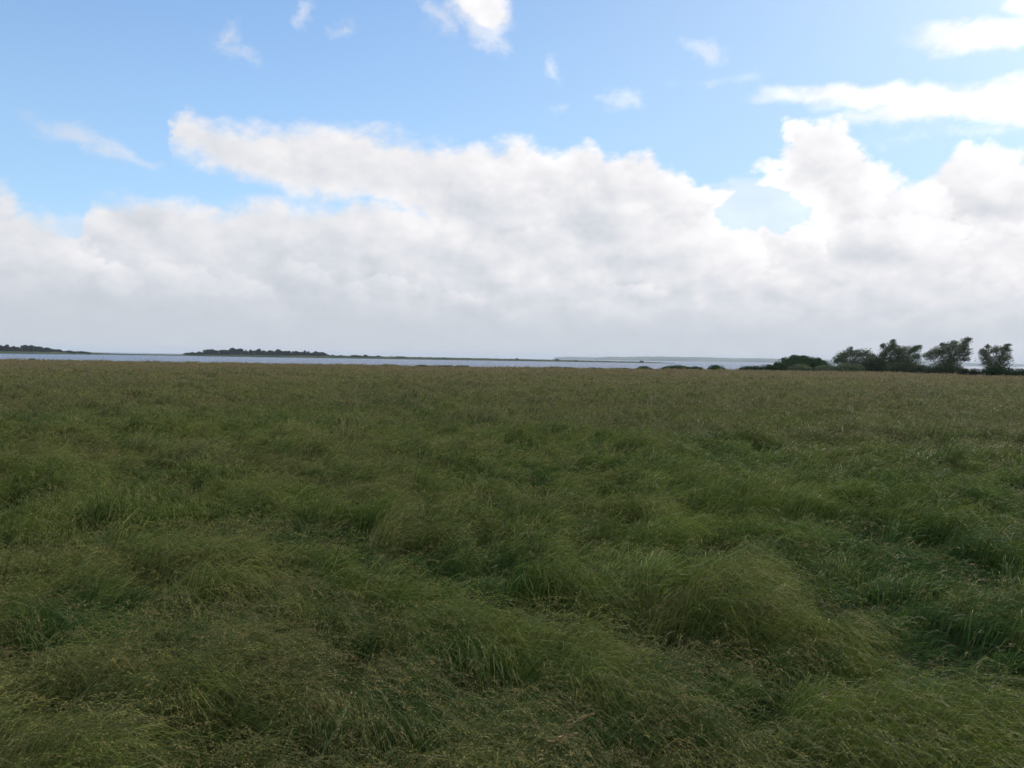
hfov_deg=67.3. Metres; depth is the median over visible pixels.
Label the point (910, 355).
windblown tree
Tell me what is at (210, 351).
island tree
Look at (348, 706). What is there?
grass seed head
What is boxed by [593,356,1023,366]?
hills
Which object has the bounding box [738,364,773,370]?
bush
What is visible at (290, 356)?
island
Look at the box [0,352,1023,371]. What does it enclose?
water
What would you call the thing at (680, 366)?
bush
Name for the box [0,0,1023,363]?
sky
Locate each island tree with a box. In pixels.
[3,344,12,350]
[19,345,36,351]
[35,346,44,351]
[202,349,218,354]
[228,348,237,354]
[236,348,243,354]
[253,349,261,354]
[265,350,274,354]
[274,349,281,354]
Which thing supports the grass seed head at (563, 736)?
on the ground at (910, 654)
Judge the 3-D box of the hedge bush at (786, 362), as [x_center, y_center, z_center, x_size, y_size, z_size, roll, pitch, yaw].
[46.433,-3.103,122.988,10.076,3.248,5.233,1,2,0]
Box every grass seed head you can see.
[314,703,349,767]
[532,732,577,767]
[539,712,594,765]
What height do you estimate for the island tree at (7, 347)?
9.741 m
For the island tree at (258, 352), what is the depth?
934.10 m
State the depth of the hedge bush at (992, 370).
94.51 m
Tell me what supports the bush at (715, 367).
on the ground at (910, 654)
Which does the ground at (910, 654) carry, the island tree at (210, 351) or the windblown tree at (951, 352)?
the windblown tree at (951, 352)
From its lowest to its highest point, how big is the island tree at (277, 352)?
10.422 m
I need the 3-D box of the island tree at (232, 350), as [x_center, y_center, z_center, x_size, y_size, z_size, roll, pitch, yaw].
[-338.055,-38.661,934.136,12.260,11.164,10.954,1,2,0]
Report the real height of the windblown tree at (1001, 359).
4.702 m
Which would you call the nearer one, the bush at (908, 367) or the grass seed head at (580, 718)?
the grass seed head at (580, 718)
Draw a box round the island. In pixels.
[0,351,660,362]
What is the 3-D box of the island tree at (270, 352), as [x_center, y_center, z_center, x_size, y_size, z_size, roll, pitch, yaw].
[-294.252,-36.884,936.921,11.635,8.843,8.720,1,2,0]
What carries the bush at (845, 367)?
on the ground at (910, 654)
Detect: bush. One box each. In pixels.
[660,364,702,369]
[708,364,725,369]
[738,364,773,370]
[772,354,831,370]
[787,363,811,371]
[813,363,865,371]
[857,355,890,371]
[882,362,929,372]
[922,363,966,373]
[957,368,980,374]
[981,365,1023,376]
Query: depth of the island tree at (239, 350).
932.15 m
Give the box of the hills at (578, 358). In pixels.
[553,357,597,359]
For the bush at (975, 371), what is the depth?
100.57 m
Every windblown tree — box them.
[832,345,875,364]
[877,338,924,365]
[921,337,973,367]
[977,343,1014,368]
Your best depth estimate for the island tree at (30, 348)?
802.89 m
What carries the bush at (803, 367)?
on the ground at (910, 654)
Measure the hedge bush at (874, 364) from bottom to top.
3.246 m
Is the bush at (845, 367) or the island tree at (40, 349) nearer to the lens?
the bush at (845, 367)
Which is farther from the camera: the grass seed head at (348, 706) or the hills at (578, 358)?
the hills at (578, 358)
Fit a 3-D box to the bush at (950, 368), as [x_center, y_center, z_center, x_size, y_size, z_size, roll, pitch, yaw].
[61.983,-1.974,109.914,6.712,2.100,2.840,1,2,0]
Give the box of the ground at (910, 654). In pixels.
[0,378,1023,767]
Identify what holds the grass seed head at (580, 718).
on the ground at (910, 654)
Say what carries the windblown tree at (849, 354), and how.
on the ground at (910, 654)

